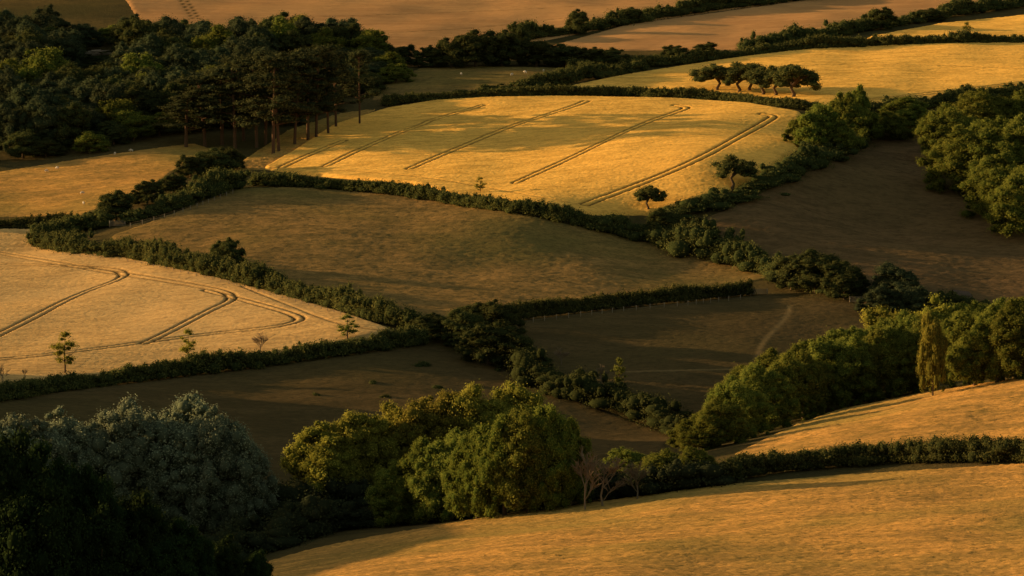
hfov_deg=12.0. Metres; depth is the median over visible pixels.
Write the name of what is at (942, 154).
broadleaf tree
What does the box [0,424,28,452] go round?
willow tree
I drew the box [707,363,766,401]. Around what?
broadleaf tree
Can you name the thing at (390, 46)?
broadleaf tree
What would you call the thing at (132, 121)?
broadleaf tree
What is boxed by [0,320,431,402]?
hedge
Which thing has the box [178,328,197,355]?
young tree
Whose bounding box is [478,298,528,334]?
broadleaf tree
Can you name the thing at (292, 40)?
broadleaf tree
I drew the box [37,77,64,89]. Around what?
broadleaf tree
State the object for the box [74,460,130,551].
broadleaf tree
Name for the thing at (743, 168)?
windswept tree
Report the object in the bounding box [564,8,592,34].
broadleaf tree
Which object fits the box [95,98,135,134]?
broadleaf tree
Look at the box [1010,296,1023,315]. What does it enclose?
broadleaf tree
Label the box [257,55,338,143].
pine tree
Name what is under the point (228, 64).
broadleaf tree
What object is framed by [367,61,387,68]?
broadleaf tree
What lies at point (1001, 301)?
broadleaf tree
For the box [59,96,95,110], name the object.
broadleaf tree
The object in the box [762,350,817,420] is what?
broadleaf tree
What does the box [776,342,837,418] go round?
broadleaf tree
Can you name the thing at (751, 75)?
windswept tree
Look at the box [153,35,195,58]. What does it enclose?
broadleaf tree
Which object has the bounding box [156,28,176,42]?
broadleaf tree
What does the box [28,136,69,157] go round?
broadleaf tree
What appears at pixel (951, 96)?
hedge
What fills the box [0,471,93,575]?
broadleaf tree
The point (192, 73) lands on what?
broadleaf tree
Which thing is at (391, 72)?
broadleaf tree
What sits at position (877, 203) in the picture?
pasture field
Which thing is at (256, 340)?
bare tree
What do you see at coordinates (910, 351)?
broadleaf tree
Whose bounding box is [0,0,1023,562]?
ground
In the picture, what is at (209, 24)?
broadleaf tree
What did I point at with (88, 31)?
broadleaf tree
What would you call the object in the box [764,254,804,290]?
broadleaf tree
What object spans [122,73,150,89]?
broadleaf tree
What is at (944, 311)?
broadleaf tree
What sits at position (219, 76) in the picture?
pine tree
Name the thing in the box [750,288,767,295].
field gate
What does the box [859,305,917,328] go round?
broadleaf tree
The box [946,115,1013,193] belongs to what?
broadleaf tree
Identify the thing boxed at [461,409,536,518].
broadleaf tree
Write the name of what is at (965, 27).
broadleaf tree
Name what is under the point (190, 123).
broadleaf tree
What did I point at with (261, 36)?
broadleaf tree
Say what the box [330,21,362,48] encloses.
broadleaf tree
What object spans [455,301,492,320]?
broadleaf tree
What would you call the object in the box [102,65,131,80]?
broadleaf tree
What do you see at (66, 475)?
broadleaf tree
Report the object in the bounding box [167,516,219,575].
broadleaf tree
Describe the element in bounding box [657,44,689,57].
broadleaf tree
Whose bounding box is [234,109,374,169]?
rough grass strip
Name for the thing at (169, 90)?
broadleaf tree
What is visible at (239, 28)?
broadleaf tree
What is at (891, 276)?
broadleaf tree
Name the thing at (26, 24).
broadleaf tree
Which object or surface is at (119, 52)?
broadleaf tree
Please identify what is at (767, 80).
windswept tree
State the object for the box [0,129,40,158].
broadleaf tree
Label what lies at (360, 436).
broadleaf tree
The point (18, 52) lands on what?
broadleaf tree
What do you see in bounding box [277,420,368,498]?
broadleaf tree
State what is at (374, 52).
broadleaf tree
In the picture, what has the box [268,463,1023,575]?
dry grass field
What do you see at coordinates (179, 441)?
willow tree
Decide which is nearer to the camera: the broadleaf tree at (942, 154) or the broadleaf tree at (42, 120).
the broadleaf tree at (942, 154)
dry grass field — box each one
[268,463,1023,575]
[736,377,1023,455]
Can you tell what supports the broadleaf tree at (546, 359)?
on the ground
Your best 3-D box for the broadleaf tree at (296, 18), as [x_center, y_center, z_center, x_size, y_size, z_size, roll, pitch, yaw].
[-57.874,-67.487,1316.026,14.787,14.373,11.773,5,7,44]
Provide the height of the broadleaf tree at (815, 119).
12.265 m
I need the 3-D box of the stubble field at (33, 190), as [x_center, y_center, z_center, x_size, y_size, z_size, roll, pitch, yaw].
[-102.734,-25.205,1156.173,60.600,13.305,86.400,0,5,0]
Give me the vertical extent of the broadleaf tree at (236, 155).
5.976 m
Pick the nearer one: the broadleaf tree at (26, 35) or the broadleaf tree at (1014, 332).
the broadleaf tree at (1014, 332)
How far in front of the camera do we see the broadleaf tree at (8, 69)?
1252.79 m
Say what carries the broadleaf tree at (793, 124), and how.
on the ground
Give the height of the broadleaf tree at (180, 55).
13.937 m
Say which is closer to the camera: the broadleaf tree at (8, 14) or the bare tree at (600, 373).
the bare tree at (600, 373)
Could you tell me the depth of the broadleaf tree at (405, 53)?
1298.82 m
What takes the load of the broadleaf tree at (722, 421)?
on the ground
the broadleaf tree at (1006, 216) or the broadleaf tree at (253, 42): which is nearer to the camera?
the broadleaf tree at (1006, 216)
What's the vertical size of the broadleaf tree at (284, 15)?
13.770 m
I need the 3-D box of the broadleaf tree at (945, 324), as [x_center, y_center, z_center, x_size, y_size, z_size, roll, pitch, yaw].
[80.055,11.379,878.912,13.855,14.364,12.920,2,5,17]
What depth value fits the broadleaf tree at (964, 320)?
850.63 m
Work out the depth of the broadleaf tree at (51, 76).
1248.58 m
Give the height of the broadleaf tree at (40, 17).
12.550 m
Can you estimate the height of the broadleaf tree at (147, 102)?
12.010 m
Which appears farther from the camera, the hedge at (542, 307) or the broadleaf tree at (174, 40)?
the broadleaf tree at (174, 40)
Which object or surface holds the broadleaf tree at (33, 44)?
on the ground
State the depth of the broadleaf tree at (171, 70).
1254.65 m
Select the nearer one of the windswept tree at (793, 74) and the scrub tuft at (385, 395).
the scrub tuft at (385, 395)
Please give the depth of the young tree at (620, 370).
914.50 m
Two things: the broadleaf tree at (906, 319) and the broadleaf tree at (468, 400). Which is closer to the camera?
the broadleaf tree at (468, 400)
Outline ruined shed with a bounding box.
[952,290,972,297]
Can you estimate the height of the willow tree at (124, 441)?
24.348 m
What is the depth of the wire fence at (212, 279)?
1018.00 m
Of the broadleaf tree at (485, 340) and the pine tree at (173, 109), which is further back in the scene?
the pine tree at (173, 109)
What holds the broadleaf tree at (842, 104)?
on the ground
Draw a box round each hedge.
[0,210,72,228]
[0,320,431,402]
[23,219,427,328]
[26,207,117,239]
[117,166,252,222]
[247,169,602,229]
[378,82,822,110]
[475,56,649,90]
[496,277,756,319]
[500,344,693,434]
[517,0,799,39]
[566,28,1023,68]
[590,212,868,297]
[663,122,882,218]
[714,433,1023,482]
[734,0,1023,49]
[869,81,1023,113]
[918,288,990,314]
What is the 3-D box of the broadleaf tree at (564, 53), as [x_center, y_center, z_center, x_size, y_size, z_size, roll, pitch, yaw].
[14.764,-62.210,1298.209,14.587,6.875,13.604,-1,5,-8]
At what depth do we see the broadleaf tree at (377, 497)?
781.15 m
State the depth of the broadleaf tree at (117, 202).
1097.86 m
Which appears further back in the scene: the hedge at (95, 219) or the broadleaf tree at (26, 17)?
the broadleaf tree at (26, 17)
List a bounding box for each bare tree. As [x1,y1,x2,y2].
[0,365,9,380]
[251,332,267,349]
[570,446,603,508]
[587,455,629,505]
[595,366,607,382]
[622,460,650,498]
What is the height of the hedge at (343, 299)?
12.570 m
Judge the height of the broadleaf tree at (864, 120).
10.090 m
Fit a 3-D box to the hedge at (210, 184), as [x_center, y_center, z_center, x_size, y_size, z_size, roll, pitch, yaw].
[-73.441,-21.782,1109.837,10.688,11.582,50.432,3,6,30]
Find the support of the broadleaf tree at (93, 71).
on the ground
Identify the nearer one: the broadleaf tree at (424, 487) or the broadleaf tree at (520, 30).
the broadleaf tree at (424, 487)
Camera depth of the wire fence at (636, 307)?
992.69 m
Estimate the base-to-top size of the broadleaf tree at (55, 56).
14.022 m
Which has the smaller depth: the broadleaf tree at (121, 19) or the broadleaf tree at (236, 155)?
the broadleaf tree at (236, 155)
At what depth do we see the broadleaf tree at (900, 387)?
884.81 m
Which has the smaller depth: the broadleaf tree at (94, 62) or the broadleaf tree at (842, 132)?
the broadleaf tree at (842, 132)
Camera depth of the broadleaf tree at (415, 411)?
815.92 m
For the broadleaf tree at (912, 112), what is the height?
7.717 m
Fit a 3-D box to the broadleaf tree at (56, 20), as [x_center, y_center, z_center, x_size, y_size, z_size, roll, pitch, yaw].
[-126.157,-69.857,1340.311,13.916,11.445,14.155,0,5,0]
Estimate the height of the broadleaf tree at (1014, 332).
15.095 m
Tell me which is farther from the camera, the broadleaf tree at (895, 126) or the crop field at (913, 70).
the crop field at (913, 70)
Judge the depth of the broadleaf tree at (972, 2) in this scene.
1397.86 m
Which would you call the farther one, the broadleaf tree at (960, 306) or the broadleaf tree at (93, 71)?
the broadleaf tree at (93, 71)
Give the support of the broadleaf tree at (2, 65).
on the ground
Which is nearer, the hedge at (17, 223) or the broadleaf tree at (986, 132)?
the hedge at (17, 223)
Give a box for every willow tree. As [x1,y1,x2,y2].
[0,410,82,468]
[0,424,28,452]
[33,405,135,502]
[84,392,181,511]
[130,389,250,534]
[180,403,280,533]
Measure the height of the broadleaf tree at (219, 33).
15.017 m
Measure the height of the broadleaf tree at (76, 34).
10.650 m
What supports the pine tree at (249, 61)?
on the ground
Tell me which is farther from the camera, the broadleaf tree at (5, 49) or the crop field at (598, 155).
the broadleaf tree at (5, 49)
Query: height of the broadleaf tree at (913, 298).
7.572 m
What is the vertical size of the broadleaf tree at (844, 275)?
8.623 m
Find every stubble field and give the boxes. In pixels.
[0,144,209,216]
[126,0,792,66]
[554,0,1002,50]
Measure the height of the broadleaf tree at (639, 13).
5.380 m
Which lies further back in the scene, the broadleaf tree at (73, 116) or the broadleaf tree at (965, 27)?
the broadleaf tree at (965, 27)
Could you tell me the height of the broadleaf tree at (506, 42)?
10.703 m
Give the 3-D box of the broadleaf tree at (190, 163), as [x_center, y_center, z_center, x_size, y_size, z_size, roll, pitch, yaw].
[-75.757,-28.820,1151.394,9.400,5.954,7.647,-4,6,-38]
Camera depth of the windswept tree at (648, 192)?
1090.57 m
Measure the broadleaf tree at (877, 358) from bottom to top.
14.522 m
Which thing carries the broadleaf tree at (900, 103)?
on the ground
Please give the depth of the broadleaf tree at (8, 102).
1208.25 m
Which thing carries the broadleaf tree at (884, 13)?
on the ground
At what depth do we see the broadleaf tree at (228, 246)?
1029.56 m
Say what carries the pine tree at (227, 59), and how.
on the ground
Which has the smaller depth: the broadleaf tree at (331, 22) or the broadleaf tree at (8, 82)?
the broadleaf tree at (8, 82)
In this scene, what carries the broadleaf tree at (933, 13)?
on the ground
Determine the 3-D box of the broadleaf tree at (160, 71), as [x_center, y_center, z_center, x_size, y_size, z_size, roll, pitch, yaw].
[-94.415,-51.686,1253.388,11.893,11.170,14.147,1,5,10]
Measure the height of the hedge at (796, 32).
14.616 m
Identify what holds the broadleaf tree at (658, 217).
on the ground
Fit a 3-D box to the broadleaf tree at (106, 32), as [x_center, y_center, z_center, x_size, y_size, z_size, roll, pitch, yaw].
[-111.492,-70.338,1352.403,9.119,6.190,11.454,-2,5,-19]
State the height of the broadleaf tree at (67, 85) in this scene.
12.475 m
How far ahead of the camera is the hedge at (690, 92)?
1238.64 m
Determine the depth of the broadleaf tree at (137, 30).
1307.07 m
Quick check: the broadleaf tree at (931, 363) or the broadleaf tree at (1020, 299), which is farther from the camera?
the broadleaf tree at (1020, 299)
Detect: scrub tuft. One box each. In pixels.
[377,393,390,397]
[411,361,431,366]
[431,384,443,388]
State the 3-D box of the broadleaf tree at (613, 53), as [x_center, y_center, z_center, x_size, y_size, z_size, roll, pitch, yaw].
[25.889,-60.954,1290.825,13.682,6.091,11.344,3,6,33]
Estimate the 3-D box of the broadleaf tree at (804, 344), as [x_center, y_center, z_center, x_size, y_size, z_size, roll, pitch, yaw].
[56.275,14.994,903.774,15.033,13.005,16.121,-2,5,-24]
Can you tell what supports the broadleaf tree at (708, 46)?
on the ground
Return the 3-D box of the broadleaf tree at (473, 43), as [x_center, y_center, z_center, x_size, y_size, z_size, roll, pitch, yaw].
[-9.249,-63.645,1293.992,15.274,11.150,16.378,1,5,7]
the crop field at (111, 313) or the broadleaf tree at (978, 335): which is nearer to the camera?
the broadleaf tree at (978, 335)
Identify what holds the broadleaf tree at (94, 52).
on the ground
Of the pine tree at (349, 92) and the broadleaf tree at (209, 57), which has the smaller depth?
the pine tree at (349, 92)
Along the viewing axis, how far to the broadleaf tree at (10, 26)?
1324.88 m
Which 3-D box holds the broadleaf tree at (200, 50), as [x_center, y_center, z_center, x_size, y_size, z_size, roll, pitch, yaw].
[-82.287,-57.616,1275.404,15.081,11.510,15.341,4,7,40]
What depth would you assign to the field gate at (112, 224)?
1089.63 m
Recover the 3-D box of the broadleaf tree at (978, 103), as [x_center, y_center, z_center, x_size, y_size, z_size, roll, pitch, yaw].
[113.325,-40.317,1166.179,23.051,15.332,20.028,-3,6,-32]
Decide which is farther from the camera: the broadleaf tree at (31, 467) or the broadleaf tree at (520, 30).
the broadleaf tree at (520, 30)
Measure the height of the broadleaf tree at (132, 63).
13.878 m
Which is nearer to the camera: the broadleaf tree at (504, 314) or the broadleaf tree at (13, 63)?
the broadleaf tree at (504, 314)
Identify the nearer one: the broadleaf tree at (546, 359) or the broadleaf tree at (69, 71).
the broadleaf tree at (546, 359)
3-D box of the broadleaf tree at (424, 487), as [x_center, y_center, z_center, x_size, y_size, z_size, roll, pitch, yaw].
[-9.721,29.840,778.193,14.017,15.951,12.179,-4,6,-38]
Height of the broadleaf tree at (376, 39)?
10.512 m
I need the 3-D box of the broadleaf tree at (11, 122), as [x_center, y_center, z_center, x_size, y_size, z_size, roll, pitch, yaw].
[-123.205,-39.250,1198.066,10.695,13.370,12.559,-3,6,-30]
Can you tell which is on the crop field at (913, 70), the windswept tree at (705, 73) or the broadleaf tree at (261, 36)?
the windswept tree at (705, 73)
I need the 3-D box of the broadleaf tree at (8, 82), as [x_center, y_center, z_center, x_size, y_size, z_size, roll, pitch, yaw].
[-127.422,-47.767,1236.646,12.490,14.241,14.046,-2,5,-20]
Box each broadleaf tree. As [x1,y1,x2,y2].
[0,9,15,20]
[0,15,9,25]
[0,16,24,37]
[0,31,15,43]
[0,38,22,63]
[0,61,21,79]
[0,64,24,81]
[0,73,25,99]
[0,95,22,110]
[0,102,28,150]
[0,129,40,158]
[0,421,48,502]
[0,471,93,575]
[1,58,31,73]
[6,81,62,110]
[8,39,51,58]
[8,46,36,63]
[12,106,33,144]
[14,15,32,20]
[14,18,47,36]
[14,27,44,45]
[16,55,58,82]
[20,94,67,145]
[21,46,69,70]
[28,3,59,26]
[28,70,58,87]
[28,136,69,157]
[28,435,90,512]
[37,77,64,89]
[37,86,63,99]
[39,14,72,30]
[41,26,87,68]
[44,25,88,49]
[47,28,87,62]
[52,100,94,148]
[53,61,85,83]
[56,76,83,99]
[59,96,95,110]
[65,74,109,107]
[69,105,109,142]
[70,131,111,152]
[71,22,106,51]
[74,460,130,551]
[80,59,103,64]
[80,60,119,79]
[80,64,100,67]
[85,49,113,55]
[87,55,111,59]
[90,81,131,112]
[94,24,114,44]
[94,120,130,144]
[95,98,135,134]
[95,189,135,220]
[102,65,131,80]
[103,41,150,66]
[103,74,140,87]
[106,13,142,45]
[107,15,146,51]
[114,55,140,66]
[114,110,156,140]
[115,19,164,49]
[115,51,163,75]
[118,83,166,115]
[118,486,176,558]
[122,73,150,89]
[124,67,149,81]
[128,29,163,57]
[129,179,165,204]
[131,65,165,77]
[139,52,167,65]
[139,111,175,134]
[140,67,170,97]
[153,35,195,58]
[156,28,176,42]
[157,13,185,30]
[157,72,193,114]
[157,173,188,192]
[161,42,200,71]
[161,66,177,77]
[162,65,194,83]
[165,23,186,40]
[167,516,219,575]
[172,109,209,132]
[172,155,207,177]
[179,18,194,29]
[181,24,209,48]
[185,18,214,31]
[185,23,237,50]
[189,42,231,71]
[189,47,206,54]
[190,70,205,78]
[193,84,225,124]
[193,147,241,171]
[199,533,244,575]
[205,19,224,27]
[208,236,246,263]
[214,63,249,70]
[215,146,245,169]
[219,106,253,127]
[221,41,255,63]
[222,34,271,54]
[225,14,257,28]
[228,17,258,38]
[239,548,274,575]
[242,23,280,50]
[244,32,278,52]
[244,45,272,51]
[258,15,289,30]
[258,36,278,52]
[267,113,310,124]
[269,16,301,52]
[272,10,300,22]
[275,29,312,56]
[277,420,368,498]
[287,12,309,24]
[292,14,327,35]
[305,26,348,49]
[310,79,347,89]
[321,16,364,47]
[324,410,403,484]
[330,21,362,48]
[333,47,359,57]
[346,62,380,73]
[346,72,388,94]
[347,28,389,51]
[361,46,386,58]
[361,72,384,89]
[362,460,423,527]
[366,397,424,484]
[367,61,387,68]
[371,50,406,65]
[377,63,417,82]
[378,43,395,51]
[381,435,445,524]
[387,44,420,64]
[387,395,440,466]
[403,388,483,457]
[407,425,473,522]
[408,45,448,67]
[411,312,451,339]
[427,37,470,67]
[439,381,512,442]
[439,423,522,519]
[440,308,487,349]
[451,28,500,66]
[451,321,515,364]
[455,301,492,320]
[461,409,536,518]
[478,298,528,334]
[479,28,529,66]
[485,380,547,433]
[489,331,537,370]
[490,404,564,512]
[506,21,531,41]
[510,37,559,66]
[524,402,587,512]
[530,350,557,369]
[548,42,582,66]
[562,415,600,505]
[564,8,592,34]
[574,46,604,61]
[592,46,630,64]
[603,446,646,472]
[622,7,646,22]
[634,447,680,471]
[645,206,684,230]
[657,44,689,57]
[664,417,720,452]
[672,216,723,240]
[677,446,718,464]
[687,397,753,446]
[689,41,720,57]
[703,374,777,440]
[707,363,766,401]
[738,360,799,430]
[752,347,779,367]
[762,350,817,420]
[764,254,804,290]
[776,247,841,292]
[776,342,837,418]
[780,114,812,145]
[782,334,826,358]
[792,102,839,146]
[808,336,857,411]
[813,114,865,151]
[818,259,872,299]
[825,325,867,346]
[826,90,857,125]
[830,331,886,406]
[847,105,886,140]
[849,326,900,403]
[851,82,870,110]
[853,285,906,315]
[857,317,900,339]
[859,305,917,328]
[863,261,925,296]
[864,322,926,397]
[868,6,899,29]
[877,110,915,139]
[879,96,928,114]
[886,309,916,335]
[887,283,936,314]
[889,318,941,392]
[894,102,927,128]
[910,292,955,325]
[912,101,979,157]
[915,8,951,21]
[915,123,985,194]
[916,311,949,395]
[919,312,985,387]
[942,306,1007,385]
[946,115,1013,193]
[947,300,987,318]
[948,0,977,12]
[952,87,1023,121]
[957,149,1018,219]
[958,302,1023,382]
[961,22,973,31]
[980,296,1017,313]
[983,161,1023,237]
[986,296,1023,378]
[992,113,1023,166]
[1002,89,1023,115]
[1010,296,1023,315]
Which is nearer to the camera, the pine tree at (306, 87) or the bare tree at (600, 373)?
the bare tree at (600, 373)
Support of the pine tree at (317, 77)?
on the ground
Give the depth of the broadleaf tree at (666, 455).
759.67 m
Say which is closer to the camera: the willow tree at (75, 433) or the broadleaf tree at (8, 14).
the willow tree at (75, 433)
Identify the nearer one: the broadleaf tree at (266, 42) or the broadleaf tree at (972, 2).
the broadleaf tree at (266, 42)
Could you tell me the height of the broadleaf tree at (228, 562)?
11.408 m
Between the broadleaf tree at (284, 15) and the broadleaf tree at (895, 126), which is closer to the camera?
the broadleaf tree at (895, 126)
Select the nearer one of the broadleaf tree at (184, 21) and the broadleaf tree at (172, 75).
the broadleaf tree at (172, 75)
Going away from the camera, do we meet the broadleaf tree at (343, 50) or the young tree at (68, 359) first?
the young tree at (68, 359)
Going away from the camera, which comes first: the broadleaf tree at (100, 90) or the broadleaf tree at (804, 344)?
the broadleaf tree at (804, 344)
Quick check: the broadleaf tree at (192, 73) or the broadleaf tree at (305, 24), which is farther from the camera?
the broadleaf tree at (305, 24)
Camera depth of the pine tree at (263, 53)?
1192.34 m
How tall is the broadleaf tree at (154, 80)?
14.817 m
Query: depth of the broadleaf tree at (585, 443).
752.54 m
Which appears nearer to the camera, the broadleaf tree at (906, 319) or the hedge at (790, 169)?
the broadleaf tree at (906, 319)
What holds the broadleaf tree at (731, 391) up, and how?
on the ground
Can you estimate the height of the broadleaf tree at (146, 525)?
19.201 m
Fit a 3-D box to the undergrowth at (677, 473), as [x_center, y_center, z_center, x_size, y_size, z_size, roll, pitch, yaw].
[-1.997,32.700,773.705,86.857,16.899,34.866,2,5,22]
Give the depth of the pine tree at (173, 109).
1192.10 m
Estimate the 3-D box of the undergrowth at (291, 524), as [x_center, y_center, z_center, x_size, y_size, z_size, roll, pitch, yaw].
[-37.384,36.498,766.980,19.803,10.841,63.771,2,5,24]
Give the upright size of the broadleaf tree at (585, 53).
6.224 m
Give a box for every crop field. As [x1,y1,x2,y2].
[0,228,390,382]
[265,95,801,215]
[572,42,1023,106]
[867,15,1023,38]
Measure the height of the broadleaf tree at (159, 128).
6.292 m
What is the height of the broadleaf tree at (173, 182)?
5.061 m
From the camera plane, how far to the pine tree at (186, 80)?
1192.19 m
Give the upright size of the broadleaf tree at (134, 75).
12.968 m
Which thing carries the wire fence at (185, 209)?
on the ground
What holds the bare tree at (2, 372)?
on the ground
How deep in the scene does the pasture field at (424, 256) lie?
1059.83 m
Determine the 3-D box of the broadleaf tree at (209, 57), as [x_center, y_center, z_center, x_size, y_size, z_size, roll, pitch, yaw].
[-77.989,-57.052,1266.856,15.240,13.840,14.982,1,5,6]
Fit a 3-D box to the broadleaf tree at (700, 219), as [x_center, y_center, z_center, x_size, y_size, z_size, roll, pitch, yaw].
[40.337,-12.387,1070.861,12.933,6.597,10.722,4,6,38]
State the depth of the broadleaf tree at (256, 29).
1299.39 m
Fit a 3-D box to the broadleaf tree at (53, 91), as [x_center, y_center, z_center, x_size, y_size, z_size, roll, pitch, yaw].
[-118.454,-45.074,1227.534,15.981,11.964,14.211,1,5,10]
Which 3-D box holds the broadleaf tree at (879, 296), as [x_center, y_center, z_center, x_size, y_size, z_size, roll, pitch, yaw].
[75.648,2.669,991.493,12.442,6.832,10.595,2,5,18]
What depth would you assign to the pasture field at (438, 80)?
1269.20 m
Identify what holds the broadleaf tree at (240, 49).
on the ground
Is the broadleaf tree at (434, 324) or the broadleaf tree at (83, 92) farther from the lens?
the broadleaf tree at (83, 92)
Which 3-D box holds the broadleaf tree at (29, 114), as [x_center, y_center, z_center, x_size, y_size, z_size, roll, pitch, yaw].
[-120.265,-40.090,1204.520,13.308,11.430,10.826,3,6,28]
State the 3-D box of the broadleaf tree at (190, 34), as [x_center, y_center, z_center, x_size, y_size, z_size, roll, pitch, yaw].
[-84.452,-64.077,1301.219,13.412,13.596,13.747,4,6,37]
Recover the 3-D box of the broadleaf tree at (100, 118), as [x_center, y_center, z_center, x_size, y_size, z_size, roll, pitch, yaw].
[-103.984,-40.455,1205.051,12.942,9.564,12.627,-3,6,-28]
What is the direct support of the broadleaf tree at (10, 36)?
on the ground
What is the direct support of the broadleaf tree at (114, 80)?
on the ground
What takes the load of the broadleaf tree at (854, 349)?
on the ground
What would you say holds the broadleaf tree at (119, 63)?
on the ground
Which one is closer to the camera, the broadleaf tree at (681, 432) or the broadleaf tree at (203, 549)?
the broadleaf tree at (203, 549)
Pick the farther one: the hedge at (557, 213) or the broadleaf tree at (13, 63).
the broadleaf tree at (13, 63)
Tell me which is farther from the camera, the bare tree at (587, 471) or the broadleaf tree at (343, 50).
the broadleaf tree at (343, 50)
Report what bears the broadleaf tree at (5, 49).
on the ground
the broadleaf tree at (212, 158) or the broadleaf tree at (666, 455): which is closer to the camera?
the broadleaf tree at (666, 455)
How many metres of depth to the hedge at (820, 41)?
1314.61 m
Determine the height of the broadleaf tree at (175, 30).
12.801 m
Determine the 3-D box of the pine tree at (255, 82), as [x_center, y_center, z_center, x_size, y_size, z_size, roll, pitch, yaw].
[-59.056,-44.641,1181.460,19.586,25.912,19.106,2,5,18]
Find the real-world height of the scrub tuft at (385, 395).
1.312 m
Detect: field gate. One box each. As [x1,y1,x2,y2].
[109,221,124,226]
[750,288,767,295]
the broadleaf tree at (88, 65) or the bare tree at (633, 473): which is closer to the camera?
the bare tree at (633, 473)
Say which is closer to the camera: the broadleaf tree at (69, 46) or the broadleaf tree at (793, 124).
the broadleaf tree at (793, 124)
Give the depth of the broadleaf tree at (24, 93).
1214.62 m
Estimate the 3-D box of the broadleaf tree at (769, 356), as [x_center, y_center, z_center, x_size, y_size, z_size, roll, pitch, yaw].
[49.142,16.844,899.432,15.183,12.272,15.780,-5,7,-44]
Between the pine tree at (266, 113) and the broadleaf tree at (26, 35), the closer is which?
the pine tree at (266, 113)
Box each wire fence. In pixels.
[62,253,340,313]
[130,191,228,227]
[511,294,740,324]
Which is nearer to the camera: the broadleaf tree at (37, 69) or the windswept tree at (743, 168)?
the windswept tree at (743, 168)
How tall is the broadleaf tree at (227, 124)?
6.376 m
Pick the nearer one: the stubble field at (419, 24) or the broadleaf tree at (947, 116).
the broadleaf tree at (947, 116)
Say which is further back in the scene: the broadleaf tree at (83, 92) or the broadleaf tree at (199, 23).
the broadleaf tree at (199, 23)
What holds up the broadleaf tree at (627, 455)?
on the ground
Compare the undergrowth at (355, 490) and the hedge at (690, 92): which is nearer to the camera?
the undergrowth at (355, 490)
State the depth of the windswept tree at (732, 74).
1233.88 m
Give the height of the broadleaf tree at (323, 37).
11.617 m
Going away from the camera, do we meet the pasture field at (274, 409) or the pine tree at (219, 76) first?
the pasture field at (274, 409)
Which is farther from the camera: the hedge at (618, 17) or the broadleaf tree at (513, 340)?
the hedge at (618, 17)
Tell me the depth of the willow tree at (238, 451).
790.51 m
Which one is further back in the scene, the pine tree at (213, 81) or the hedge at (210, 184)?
the pine tree at (213, 81)
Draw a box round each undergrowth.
[195,484,366,561]
[225,454,746,533]
[246,471,373,520]
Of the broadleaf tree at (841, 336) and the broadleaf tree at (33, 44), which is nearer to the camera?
the broadleaf tree at (841, 336)
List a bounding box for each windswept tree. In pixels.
[633,185,669,208]
[687,63,738,89]
[710,153,759,189]
[719,61,749,91]
[721,62,761,90]
[740,64,776,94]
[756,66,800,94]
[769,64,822,96]
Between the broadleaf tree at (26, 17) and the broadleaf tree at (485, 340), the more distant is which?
the broadleaf tree at (26, 17)
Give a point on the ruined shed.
(966, 293)
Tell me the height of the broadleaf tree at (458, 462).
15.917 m
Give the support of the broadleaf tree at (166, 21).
on the ground
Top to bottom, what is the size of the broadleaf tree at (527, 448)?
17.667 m
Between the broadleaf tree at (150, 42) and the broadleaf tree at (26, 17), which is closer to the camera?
the broadleaf tree at (150, 42)
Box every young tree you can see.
[49,330,79,372]
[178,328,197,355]
[336,313,359,338]
[474,176,487,191]
[610,357,626,382]
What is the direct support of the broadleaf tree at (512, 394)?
on the ground
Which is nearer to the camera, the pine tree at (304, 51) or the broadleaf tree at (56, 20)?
the pine tree at (304, 51)
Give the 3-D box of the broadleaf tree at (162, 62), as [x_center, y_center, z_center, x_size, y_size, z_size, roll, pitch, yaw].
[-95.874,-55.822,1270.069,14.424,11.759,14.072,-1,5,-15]
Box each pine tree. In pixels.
[149,94,219,146]
[162,75,247,146]
[187,66,253,144]
[188,63,270,148]
[207,53,261,140]
[217,56,295,147]
[228,51,310,153]
[234,48,302,144]
[234,52,314,151]
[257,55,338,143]
[278,45,344,139]
[290,47,348,136]
[299,42,349,132]
[314,50,359,125]
[341,48,382,123]
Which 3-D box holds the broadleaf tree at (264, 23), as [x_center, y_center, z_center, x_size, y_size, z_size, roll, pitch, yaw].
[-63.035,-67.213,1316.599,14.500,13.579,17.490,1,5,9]
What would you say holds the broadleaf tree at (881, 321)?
on the ground
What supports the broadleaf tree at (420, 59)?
on the ground
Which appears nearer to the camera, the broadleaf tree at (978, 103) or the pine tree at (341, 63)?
the broadleaf tree at (978, 103)
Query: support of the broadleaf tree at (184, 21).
on the ground
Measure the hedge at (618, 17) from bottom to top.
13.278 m
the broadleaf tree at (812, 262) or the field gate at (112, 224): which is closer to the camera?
the broadleaf tree at (812, 262)
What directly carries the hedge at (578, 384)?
on the ground
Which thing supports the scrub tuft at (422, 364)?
on the ground
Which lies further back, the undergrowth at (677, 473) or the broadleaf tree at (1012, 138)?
the broadleaf tree at (1012, 138)
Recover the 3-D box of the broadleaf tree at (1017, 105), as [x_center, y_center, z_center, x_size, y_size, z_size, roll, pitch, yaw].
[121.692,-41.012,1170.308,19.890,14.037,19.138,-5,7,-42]
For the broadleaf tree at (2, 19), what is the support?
on the ground
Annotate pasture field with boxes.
[0,345,673,486]
[111,187,765,317]
[373,66,564,99]
[514,295,885,417]
[707,139,1023,312]
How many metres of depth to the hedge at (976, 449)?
758.97 m
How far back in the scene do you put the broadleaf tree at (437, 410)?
816.21 m
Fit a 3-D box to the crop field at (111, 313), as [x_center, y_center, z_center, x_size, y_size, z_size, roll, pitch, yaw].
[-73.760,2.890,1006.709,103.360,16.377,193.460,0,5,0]
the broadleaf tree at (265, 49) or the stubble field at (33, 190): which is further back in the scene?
the broadleaf tree at (265, 49)
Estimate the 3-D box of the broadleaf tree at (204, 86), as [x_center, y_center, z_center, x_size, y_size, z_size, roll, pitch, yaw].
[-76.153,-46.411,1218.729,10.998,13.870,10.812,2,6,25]
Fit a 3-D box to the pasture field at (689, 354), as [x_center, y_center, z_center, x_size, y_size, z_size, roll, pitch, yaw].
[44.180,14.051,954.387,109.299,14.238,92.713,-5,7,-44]

